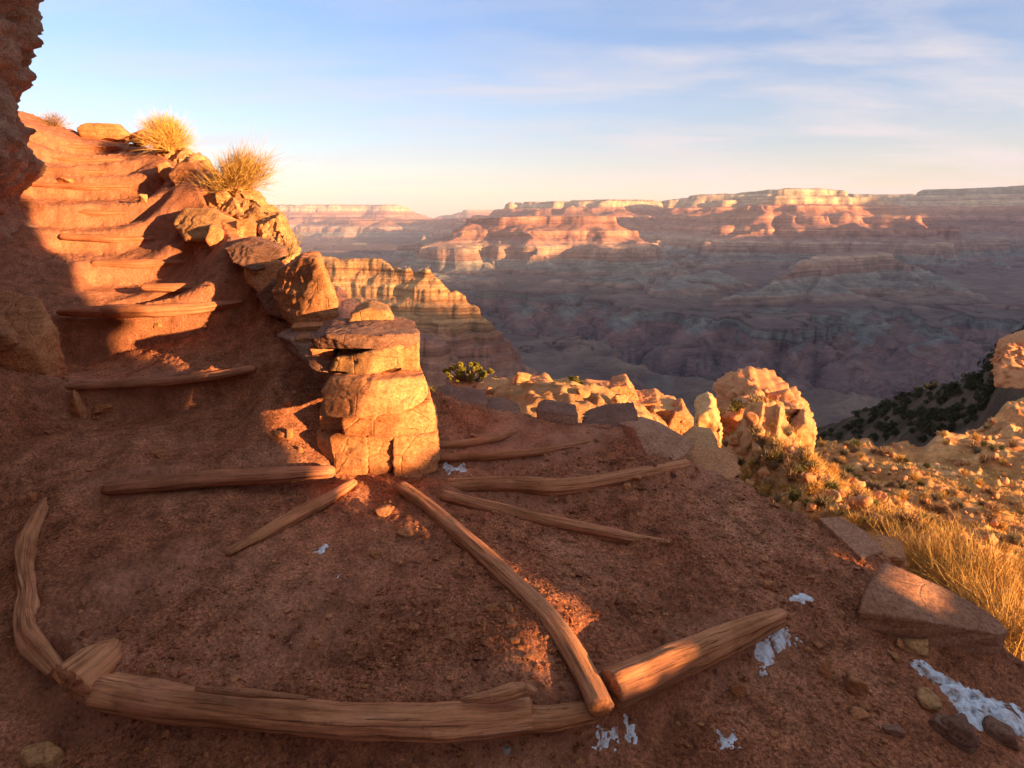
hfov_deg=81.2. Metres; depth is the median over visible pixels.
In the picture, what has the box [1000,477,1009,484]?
rock
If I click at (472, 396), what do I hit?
edge stone
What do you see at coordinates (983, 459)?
scrub
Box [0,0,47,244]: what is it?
cliff
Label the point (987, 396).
evergreen bush
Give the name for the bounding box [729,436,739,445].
rock
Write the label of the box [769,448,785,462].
scrub
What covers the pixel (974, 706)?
snow patch
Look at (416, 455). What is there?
wall stone
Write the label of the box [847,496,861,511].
rock
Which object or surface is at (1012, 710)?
stone
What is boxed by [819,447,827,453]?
scrub
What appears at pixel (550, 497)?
stone
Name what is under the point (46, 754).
stone
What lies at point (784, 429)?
scrub
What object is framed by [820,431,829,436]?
evergreen bush
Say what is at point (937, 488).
rock
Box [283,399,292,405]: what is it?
stone
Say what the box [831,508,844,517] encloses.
scrub
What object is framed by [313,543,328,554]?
snow patch
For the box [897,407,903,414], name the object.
evergreen bush
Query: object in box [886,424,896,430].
evergreen bush
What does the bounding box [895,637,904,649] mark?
stone
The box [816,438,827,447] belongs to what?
scrub
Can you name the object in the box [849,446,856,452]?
scrub
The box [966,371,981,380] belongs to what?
evergreen bush
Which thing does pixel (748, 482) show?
rock
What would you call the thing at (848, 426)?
evergreen bush
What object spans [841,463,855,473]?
scrub
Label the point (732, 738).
snow patch
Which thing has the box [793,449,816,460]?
scrub
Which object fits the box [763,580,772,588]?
stone
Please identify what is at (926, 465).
scrub
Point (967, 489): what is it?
scrub
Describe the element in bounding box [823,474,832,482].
rock
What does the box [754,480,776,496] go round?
scrub
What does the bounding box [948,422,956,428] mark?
evergreen bush
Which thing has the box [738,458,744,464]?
scrub
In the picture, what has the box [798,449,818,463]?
scrub
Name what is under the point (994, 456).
rock
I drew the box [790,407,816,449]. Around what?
outcrop
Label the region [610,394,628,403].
rock
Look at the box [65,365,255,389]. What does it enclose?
log
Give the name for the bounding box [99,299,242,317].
log
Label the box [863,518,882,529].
scrub
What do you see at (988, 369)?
evergreen bush
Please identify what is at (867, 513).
scrub
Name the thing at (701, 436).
edge stone
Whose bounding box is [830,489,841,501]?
rock
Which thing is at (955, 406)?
evergreen bush
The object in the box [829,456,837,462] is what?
scrub
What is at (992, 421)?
scrub
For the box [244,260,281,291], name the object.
wall stone
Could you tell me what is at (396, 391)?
wall stone
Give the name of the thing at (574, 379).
juniper
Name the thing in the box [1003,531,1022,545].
scrub
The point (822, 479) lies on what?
scrub
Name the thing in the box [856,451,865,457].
scrub
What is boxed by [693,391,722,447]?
outcrop
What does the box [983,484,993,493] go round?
scrub
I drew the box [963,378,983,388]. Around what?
evergreen bush
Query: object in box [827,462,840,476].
scrub
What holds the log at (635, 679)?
on the ground at (206, 441)
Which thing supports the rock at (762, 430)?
on the hillside at (936, 452)
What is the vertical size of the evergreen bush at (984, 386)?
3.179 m
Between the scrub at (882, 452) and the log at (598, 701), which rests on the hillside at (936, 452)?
the scrub at (882, 452)
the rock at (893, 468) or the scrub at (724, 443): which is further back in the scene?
the rock at (893, 468)
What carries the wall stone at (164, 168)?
on the ground at (206, 441)
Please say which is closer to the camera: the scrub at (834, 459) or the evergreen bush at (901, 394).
the scrub at (834, 459)
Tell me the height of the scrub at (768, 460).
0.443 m
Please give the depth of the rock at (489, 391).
8.67 m
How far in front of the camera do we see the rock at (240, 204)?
6.42 m
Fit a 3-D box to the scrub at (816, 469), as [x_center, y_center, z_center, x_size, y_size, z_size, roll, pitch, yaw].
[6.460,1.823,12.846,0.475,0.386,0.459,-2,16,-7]
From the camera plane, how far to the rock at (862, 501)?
9.60 m
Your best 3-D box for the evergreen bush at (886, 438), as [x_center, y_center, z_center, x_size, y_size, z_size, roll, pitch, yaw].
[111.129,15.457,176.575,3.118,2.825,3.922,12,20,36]
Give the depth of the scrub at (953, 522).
17.43 m
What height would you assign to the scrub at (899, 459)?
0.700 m
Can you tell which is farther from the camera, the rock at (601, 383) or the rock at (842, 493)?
the rock at (842, 493)
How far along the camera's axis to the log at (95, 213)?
6.83 m
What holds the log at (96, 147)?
on the ground at (206, 441)
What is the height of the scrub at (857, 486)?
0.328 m
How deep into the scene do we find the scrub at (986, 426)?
52.99 m
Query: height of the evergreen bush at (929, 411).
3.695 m
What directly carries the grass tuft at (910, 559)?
on the hillside at (936, 452)
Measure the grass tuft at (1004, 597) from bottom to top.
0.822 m
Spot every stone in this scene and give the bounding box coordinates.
[19,741,65,767]
[26,492,36,501]
[56,177,73,182]
[70,390,87,418]
[93,402,113,413]
[126,149,143,152]
[140,194,147,202]
[153,449,165,457]
[154,322,161,328]
[156,161,172,181]
[168,162,208,197]
[173,208,245,241]
[205,224,223,249]
[225,236,286,271]
[236,218,257,237]
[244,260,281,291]
[256,281,285,320]
[271,251,339,324]
[274,431,284,437]
[277,328,338,371]
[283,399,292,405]
[286,429,292,438]
[291,316,340,331]
[295,333,311,342]
[309,317,419,348]
[309,342,334,355]
[317,427,333,463]
[319,402,341,430]
[321,367,427,417]
[328,429,368,475]
[330,344,403,373]
[340,378,437,441]
[348,300,393,321]
[367,435,392,474]
[369,550,381,558]
[375,504,394,516]
[392,403,439,477]
[397,526,412,536]
[401,330,419,370]
[436,384,457,395]
[448,387,487,406]
[487,396,520,413]
[536,399,577,425]
[547,495,554,500]
[571,697,579,701]
[582,402,637,426]
[619,416,693,460]
[622,482,631,490]
[633,474,641,480]
[682,426,717,449]
[684,445,742,480]
[729,685,744,698]
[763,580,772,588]
[819,659,833,677]
[845,669,868,697]
[850,706,868,719]
[882,723,905,738]
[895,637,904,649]
[902,638,928,656]
[915,686,941,710]
[928,713,947,735]
[940,712,979,754]
[982,715,1019,751]
[1003,704,1020,718]
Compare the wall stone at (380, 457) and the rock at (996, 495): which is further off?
the rock at (996, 495)
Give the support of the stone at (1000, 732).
on the ground at (206, 441)
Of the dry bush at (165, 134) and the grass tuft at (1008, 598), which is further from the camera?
the dry bush at (165, 134)
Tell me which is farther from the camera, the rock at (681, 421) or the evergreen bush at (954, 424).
the evergreen bush at (954, 424)
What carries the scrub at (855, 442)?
on the hillside at (936, 452)
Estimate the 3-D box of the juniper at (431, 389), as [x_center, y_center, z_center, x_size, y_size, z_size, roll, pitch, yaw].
[-1.116,0.131,8.953,0.359,0.236,0.254,0,16,0]
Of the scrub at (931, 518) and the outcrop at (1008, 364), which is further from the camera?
the outcrop at (1008, 364)
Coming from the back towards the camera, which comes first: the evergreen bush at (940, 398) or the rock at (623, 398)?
the evergreen bush at (940, 398)
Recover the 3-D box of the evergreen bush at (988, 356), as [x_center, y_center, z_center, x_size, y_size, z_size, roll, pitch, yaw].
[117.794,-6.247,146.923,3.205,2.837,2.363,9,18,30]
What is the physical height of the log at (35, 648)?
0.162 m
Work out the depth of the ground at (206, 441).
2.81 m
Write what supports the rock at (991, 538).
on the hillside at (936, 452)
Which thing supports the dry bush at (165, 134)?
on the rock at (183, 154)
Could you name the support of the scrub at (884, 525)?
on the hillside at (936, 452)
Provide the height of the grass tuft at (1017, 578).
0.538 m
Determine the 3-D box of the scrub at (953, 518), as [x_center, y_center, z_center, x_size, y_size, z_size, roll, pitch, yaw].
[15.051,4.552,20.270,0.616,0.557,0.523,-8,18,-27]
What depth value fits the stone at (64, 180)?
7.30 m
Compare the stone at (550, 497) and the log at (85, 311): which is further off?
the log at (85, 311)
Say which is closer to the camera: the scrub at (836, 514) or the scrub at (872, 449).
the scrub at (836, 514)
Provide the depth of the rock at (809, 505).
10.83 m
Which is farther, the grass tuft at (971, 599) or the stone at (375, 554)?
the grass tuft at (971, 599)
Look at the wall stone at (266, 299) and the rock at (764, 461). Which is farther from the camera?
the rock at (764, 461)
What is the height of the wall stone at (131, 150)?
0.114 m
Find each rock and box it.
[0,328,18,351]
[129,130,148,145]
[148,147,217,175]
[204,174,280,236]
[215,189,231,203]
[257,212,300,266]
[449,374,479,387]
[476,377,509,397]
[481,387,493,394]
[510,372,552,383]
[514,372,530,383]
[552,377,569,382]
[576,388,590,399]
[579,379,609,387]
[608,374,638,400]
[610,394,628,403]
[635,388,663,409]
[648,394,675,423]
[667,398,693,434]
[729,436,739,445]
[736,431,742,436]
[737,446,747,454]
[743,411,758,425]
[745,479,755,486]
[752,446,763,458]
[753,427,764,437]
[757,466,770,479]
[760,457,766,465]
[801,473,816,485]
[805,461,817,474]
[806,502,816,511]
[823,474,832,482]
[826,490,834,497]
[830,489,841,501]
[836,488,845,497]
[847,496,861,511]
[849,475,856,482]
[851,480,865,486]
[857,494,872,508]
[861,475,869,481]
[865,463,874,470]
[869,512,883,521]
[873,534,906,567]
[874,490,887,501]
[890,465,897,471]
[897,475,907,481]
[932,486,943,492]
[961,458,968,464]
[983,533,997,544]
[990,519,998,526]
[991,452,998,459]
[993,492,999,499]
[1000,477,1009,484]
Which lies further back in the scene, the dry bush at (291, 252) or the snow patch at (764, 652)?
the dry bush at (291, 252)
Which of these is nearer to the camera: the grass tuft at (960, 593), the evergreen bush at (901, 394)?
the grass tuft at (960, 593)
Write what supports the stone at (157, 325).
on the ground at (206, 441)
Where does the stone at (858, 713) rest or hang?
on the ground at (206, 441)
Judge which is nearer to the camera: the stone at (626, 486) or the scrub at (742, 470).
the stone at (626, 486)
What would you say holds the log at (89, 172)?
on the ground at (206, 441)
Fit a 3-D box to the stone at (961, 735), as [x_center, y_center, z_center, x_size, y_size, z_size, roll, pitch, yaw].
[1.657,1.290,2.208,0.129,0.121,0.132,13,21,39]
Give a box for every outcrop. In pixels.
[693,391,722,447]
[712,366,817,446]
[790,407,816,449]
[989,330,1023,389]
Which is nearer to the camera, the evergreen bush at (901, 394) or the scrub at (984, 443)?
the scrub at (984, 443)
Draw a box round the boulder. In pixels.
[77,123,130,142]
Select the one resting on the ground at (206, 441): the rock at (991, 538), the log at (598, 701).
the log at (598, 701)
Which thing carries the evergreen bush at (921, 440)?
on the hillside at (1000, 397)
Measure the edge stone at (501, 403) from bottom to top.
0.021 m
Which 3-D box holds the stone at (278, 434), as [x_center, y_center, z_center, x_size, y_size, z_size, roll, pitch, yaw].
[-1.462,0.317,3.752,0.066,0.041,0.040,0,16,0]
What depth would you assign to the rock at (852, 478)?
16.96 m
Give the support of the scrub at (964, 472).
on the hillside at (936, 452)
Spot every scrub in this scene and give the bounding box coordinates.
[719,406,726,422]
[722,438,728,446]
[723,396,746,412]
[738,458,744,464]
[738,469,755,481]
[740,466,747,474]
[743,423,763,437]
[744,457,758,470]
[747,389,765,403]
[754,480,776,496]
[755,433,770,445]
[755,441,776,465]
[757,476,777,492]
[761,451,781,464]
[764,436,787,452]
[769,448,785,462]
[769,461,779,470]
[769,492,784,503]
[773,433,789,451]
[776,485,809,502]
[778,457,799,471]
[780,465,800,484]
[780,497,789,507]
[782,426,790,432]
[782,451,796,460]
[784,429,794,435]
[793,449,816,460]
[793,463,803,472]
[797,443,811,452]
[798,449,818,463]
[799,496,811,506]
[800,455,822,475]
[801,481,823,496]
[803,462,821,474]
[804,478,824,490]
[805,509,826,522]
[808,487,836,510]
[808,498,818,505]
[811,473,826,485]
[814,506,832,519]
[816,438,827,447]
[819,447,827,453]
[823,477,843,491]
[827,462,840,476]
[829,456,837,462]
[829,507,847,515]
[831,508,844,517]
[837,510,872,528]
[838,447,850,455]
[838,457,846,464]
[839,469,850,482]
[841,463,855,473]
[848,438,863,447]
[848,484,870,498]
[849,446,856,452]
[851,483,863,491]
[852,505,874,516]
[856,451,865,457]
[859,462,871,470]
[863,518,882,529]
[868,481,882,490]
[869,446,876,452]
[874,446,887,455]
[878,519,889,531]
[883,446,894,454]
[891,507,927,528]
[892,452,906,462]
[893,489,911,500]
[896,479,910,489]
[906,521,928,534]
[907,471,923,481]
[916,479,926,485]
[916,490,931,498]
[917,509,935,522]
[923,461,930,469]
[926,502,939,513]
[929,489,944,499]
[934,499,955,515]
[935,518,951,527]
[936,489,949,502]
[939,431,948,436]
[945,485,959,494]
[945,515,965,531]
[947,501,960,508]
[949,514,963,522]
[959,468,968,474]
[963,486,972,492]
[967,439,982,447]
[970,432,980,439]
[971,447,981,453]
[972,477,986,485]
[976,450,991,462]
[979,439,990,445]
[980,506,998,520]
[981,421,991,429]
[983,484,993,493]
[984,417,997,425]
[984,500,1004,512]
[986,443,999,451]
[996,454,1009,465]
[997,519,1013,532]
[998,533,1007,541]
[999,471,1009,476]
[1000,542,1016,554]
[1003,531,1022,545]
[1005,438,1021,447]
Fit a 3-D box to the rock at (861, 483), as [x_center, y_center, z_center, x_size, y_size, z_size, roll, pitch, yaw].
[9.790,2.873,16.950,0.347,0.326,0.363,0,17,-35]
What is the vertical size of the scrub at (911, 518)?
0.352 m
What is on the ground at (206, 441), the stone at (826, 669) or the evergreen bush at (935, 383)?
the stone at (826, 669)
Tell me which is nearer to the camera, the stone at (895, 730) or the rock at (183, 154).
the stone at (895, 730)
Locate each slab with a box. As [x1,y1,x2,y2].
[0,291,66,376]
[818,517,882,560]
[857,563,1008,655]
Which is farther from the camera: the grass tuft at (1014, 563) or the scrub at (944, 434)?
the scrub at (944, 434)
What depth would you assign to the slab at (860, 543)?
3.17 m
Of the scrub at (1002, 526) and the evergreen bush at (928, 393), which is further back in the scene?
the evergreen bush at (928, 393)
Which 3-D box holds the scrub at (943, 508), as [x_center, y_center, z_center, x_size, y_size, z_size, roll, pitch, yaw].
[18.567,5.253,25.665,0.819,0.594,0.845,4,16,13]
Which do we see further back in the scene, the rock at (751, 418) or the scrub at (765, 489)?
the rock at (751, 418)
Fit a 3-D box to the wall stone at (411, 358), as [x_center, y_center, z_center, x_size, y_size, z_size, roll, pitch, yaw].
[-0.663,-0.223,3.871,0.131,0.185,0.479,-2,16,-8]
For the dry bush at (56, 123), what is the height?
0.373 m
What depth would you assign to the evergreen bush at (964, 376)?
160.93 m
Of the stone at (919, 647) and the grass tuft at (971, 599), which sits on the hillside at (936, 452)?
the grass tuft at (971, 599)
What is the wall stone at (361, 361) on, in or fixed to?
on the wall stone at (396, 391)
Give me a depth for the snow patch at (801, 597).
2.69 m
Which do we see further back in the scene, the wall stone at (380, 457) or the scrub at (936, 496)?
the scrub at (936, 496)
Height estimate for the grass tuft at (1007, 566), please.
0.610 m
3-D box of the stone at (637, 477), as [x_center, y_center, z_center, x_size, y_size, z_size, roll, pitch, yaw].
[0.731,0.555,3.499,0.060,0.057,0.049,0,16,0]
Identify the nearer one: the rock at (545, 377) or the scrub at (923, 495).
the rock at (545, 377)
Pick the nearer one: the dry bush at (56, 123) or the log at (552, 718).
the log at (552, 718)
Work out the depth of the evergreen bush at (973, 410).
130.35 m
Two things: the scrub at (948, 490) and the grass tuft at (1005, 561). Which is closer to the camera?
the grass tuft at (1005, 561)
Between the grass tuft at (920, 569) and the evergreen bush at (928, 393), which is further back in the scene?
the evergreen bush at (928, 393)
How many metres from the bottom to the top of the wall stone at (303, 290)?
0.542 m
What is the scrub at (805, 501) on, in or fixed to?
on the hillside at (936, 452)
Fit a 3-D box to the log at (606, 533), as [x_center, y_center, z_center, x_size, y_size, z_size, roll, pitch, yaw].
[0.234,0.717,3.137,1.344,0.113,0.095,6,17,20]
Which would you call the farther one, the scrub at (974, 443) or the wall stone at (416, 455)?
the scrub at (974, 443)
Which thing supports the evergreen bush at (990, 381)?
on the hillside at (1000, 397)
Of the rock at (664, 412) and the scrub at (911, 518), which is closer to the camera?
the scrub at (911, 518)
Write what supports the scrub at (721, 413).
on the outcrop at (746, 381)
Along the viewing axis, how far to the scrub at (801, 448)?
13.49 m
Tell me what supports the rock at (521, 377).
on the hillside at (531, 397)
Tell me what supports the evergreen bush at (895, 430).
on the hillside at (1000, 397)
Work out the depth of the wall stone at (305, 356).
3.91 m
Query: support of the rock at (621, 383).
on the hillside at (531, 397)
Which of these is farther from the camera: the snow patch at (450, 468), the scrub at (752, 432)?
the scrub at (752, 432)
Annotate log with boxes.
[12,496,63,679]
[32,182,140,190]
[46,167,106,174]
[51,637,122,703]
[52,157,125,161]
[55,209,125,216]
[56,306,105,317]
[59,233,156,242]
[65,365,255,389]
[66,144,121,149]
[85,672,537,742]
[91,258,185,268]
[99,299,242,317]
[101,465,335,494]
[140,283,196,292]
[225,479,357,555]
[395,481,614,716]
[439,431,515,448]
[439,439,591,461]
[440,490,687,543]
[446,459,691,495]
[521,701,597,735]
[599,608,786,709]
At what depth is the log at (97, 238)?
6.39 m
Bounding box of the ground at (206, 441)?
[0,111,1023,767]
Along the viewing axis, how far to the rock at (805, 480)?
12.33 m
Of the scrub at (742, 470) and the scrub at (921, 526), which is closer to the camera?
the scrub at (921, 526)
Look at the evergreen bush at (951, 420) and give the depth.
142.73 m
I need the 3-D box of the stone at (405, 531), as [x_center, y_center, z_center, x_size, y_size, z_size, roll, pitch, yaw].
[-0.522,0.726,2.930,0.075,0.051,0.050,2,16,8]
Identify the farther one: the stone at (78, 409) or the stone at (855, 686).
the stone at (78, 409)
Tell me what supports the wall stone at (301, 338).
on the wall stone at (305, 356)
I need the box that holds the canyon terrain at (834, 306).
[269,185,1023,426]
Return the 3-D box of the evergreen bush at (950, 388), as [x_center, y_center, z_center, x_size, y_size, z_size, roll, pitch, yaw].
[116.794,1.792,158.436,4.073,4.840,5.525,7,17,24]
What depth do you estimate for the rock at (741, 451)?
14.09 m
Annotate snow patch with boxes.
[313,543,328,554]
[443,462,466,474]
[592,725,618,750]
[623,714,637,743]
[716,729,740,749]
[755,626,801,675]
[789,593,813,603]
[910,659,1023,739]
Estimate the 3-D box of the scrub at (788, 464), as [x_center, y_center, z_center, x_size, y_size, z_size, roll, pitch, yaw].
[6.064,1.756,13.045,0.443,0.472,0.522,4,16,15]
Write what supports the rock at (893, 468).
on the hillside at (936, 452)
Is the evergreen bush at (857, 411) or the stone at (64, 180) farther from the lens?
the evergreen bush at (857, 411)
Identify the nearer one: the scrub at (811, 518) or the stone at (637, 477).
the stone at (637, 477)
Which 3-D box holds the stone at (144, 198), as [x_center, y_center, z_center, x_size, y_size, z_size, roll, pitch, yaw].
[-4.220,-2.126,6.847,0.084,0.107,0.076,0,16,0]
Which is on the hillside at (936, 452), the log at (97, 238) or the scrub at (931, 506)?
the scrub at (931, 506)
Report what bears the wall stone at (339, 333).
on the wall stone at (361, 361)
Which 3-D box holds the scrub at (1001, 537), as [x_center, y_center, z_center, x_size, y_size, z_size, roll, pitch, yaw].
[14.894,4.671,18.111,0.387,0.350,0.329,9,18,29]
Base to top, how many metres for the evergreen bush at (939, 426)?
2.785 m
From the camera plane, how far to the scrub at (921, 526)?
8.03 m
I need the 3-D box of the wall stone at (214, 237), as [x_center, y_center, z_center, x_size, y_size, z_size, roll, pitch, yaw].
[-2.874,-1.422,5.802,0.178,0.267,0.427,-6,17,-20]
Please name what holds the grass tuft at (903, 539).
on the hillside at (936, 452)
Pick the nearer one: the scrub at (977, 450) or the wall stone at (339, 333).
the wall stone at (339, 333)
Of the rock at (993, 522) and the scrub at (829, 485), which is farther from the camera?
the rock at (993, 522)
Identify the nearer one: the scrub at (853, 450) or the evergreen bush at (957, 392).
the scrub at (853, 450)
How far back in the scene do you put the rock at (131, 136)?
8.66 m
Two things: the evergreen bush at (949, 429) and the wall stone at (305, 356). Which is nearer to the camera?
the wall stone at (305, 356)
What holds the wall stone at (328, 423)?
on the ground at (206, 441)
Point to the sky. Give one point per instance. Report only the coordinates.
(432, 108)
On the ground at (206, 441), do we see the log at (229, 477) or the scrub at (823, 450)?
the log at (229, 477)
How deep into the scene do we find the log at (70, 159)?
8.19 m
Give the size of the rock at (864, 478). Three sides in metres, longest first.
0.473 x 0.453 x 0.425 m
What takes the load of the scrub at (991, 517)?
on the hillside at (936, 452)
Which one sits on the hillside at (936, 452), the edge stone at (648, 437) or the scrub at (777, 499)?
the scrub at (777, 499)
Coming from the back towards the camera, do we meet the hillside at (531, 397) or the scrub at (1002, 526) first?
the scrub at (1002, 526)
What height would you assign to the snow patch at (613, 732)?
0.142 m
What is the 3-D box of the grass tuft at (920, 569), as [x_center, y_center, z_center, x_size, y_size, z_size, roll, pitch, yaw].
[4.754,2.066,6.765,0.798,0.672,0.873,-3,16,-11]
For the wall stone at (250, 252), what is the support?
on the wall stone at (259, 281)
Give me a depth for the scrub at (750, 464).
13.68 m
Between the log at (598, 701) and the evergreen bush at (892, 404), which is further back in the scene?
the evergreen bush at (892, 404)
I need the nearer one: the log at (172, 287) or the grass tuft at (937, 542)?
the log at (172, 287)
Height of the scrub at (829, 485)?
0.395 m
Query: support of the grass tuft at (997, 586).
on the hillside at (936, 452)
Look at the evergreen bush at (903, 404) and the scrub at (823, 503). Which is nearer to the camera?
the scrub at (823, 503)
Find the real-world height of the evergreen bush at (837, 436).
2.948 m
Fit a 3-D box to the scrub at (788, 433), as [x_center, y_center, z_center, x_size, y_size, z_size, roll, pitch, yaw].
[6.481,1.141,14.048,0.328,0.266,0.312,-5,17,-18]
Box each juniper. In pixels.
[429,385,439,391]
[442,361,496,383]
[563,375,582,383]
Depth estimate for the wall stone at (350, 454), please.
3.60 m
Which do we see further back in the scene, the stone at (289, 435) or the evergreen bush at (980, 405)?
the evergreen bush at (980, 405)
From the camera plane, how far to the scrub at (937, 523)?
17.57 m
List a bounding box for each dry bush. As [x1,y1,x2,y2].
[33,110,78,127]
[124,106,213,156]
[186,123,299,196]
[262,225,309,258]
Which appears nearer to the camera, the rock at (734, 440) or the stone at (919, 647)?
the stone at (919, 647)
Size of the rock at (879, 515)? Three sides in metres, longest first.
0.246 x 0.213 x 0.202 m
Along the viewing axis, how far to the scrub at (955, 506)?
26.21 m
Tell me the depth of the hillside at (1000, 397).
166.03 m
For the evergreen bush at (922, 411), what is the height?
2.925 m
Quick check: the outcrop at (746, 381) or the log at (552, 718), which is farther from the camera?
the outcrop at (746, 381)
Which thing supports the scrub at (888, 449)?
on the hillside at (936, 452)
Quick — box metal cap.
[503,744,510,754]
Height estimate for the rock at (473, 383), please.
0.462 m
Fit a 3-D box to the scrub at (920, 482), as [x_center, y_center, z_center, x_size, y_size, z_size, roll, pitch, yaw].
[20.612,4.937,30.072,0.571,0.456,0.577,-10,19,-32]
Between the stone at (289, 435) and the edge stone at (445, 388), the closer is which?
the stone at (289, 435)
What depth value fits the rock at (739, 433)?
14.40 m
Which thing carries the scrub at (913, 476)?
on the hillside at (936, 452)
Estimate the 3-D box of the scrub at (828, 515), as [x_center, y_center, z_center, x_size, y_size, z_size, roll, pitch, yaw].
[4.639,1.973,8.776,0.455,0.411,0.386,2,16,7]
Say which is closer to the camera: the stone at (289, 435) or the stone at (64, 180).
the stone at (289, 435)
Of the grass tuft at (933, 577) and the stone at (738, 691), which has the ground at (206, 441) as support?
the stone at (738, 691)
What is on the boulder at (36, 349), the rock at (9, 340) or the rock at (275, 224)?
the rock at (9, 340)
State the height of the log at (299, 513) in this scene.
0.086 m
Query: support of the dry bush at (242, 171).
on the rock at (240, 204)
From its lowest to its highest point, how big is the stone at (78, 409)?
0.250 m
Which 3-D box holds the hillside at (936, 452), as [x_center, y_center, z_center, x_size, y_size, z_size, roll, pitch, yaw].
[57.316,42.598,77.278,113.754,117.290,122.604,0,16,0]
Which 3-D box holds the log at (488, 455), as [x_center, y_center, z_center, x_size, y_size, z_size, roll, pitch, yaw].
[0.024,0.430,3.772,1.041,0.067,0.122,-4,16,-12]
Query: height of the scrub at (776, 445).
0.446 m
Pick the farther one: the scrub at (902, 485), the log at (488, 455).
the scrub at (902, 485)
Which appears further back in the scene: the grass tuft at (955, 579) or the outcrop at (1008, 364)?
the outcrop at (1008, 364)
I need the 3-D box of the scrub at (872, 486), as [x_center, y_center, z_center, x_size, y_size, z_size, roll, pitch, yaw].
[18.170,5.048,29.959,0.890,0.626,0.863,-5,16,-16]
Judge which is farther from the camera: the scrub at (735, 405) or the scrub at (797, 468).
the scrub at (735, 405)
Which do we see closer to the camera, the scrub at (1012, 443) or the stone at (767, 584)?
the stone at (767, 584)
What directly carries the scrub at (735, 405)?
on the outcrop at (746, 381)
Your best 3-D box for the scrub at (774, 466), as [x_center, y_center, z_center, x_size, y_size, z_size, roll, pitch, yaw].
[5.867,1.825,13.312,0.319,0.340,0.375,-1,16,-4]
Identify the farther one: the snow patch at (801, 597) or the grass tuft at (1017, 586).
the grass tuft at (1017, 586)
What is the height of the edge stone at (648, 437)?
0.163 m
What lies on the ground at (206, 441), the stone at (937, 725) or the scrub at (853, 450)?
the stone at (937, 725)
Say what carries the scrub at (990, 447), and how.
on the hillside at (936, 452)
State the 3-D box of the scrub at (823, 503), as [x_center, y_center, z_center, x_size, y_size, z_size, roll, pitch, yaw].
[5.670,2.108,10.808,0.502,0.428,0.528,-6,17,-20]
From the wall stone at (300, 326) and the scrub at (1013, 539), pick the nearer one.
the wall stone at (300, 326)
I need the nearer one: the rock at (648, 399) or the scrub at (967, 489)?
the rock at (648, 399)
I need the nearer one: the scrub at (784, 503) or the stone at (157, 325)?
the stone at (157, 325)
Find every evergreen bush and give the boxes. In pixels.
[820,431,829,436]
[833,433,841,438]
[842,423,850,429]
[851,409,861,414]
[882,431,890,440]
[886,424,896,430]
[887,401,896,406]
[891,428,898,435]
[897,391,906,398]
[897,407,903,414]
[899,401,907,409]
[903,411,913,419]
[910,391,920,397]
[910,410,920,417]
[916,436,924,443]
[917,408,925,416]
[924,391,932,396]
[924,407,936,419]
[927,422,945,431]
[929,381,937,385]
[933,408,946,420]
[934,392,948,404]
[942,382,960,397]
[942,423,953,431]
[945,413,959,422]
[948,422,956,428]
[950,389,962,395]
[950,402,964,411]
[951,411,962,417]
[960,372,968,382]
[961,417,968,424]
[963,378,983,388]
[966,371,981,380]
[966,407,976,414]
[972,372,983,380]
[974,383,992,395]
[975,395,987,410]
[977,358,990,372]
[979,392,991,399]
[982,363,990,370]
[983,353,990,362]
[983,387,994,394]
[986,375,993,384]
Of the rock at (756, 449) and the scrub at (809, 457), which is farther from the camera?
the rock at (756, 449)
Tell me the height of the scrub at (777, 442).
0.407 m
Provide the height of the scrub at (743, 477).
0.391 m
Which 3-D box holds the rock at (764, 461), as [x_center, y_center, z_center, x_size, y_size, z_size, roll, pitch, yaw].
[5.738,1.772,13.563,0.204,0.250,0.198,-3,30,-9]
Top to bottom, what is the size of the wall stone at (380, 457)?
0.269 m
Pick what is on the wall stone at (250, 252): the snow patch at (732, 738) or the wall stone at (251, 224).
the wall stone at (251, 224)
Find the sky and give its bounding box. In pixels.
[17,0,1023,217]
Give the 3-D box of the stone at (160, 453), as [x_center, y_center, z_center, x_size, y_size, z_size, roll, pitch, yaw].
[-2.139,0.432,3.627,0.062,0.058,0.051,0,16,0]
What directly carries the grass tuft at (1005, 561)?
on the hillside at (936, 452)
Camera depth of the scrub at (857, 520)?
8.32 m
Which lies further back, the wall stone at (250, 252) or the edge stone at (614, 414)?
the wall stone at (250, 252)
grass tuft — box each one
[862,515,946,571]
[869,517,954,570]
[903,525,1023,598]
[905,530,957,581]
[907,515,972,571]
[907,518,964,564]
[910,528,1000,589]
[910,557,1009,599]
[911,508,1006,559]
[920,558,1008,608]
[921,520,1022,595]
[926,531,1010,585]
[930,521,1022,574]
[941,552,1023,614]
[942,552,1023,612]
[948,545,1023,628]
[959,534,1023,583]
[960,566,1023,653]
[961,596,1023,660]
[964,559,1023,654]
[966,538,1023,603]
[975,594,1022,637]
[984,576,1023,613]
[996,538,1023,582]
[999,554,1023,593]
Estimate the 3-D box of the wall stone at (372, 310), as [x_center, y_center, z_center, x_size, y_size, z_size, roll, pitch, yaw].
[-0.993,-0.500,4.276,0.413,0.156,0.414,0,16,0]
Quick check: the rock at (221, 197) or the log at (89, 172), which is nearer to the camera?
the rock at (221, 197)
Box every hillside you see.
[487,381,667,426]
[722,397,1023,604]
[814,368,1023,448]
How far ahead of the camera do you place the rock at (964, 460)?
35.28 m

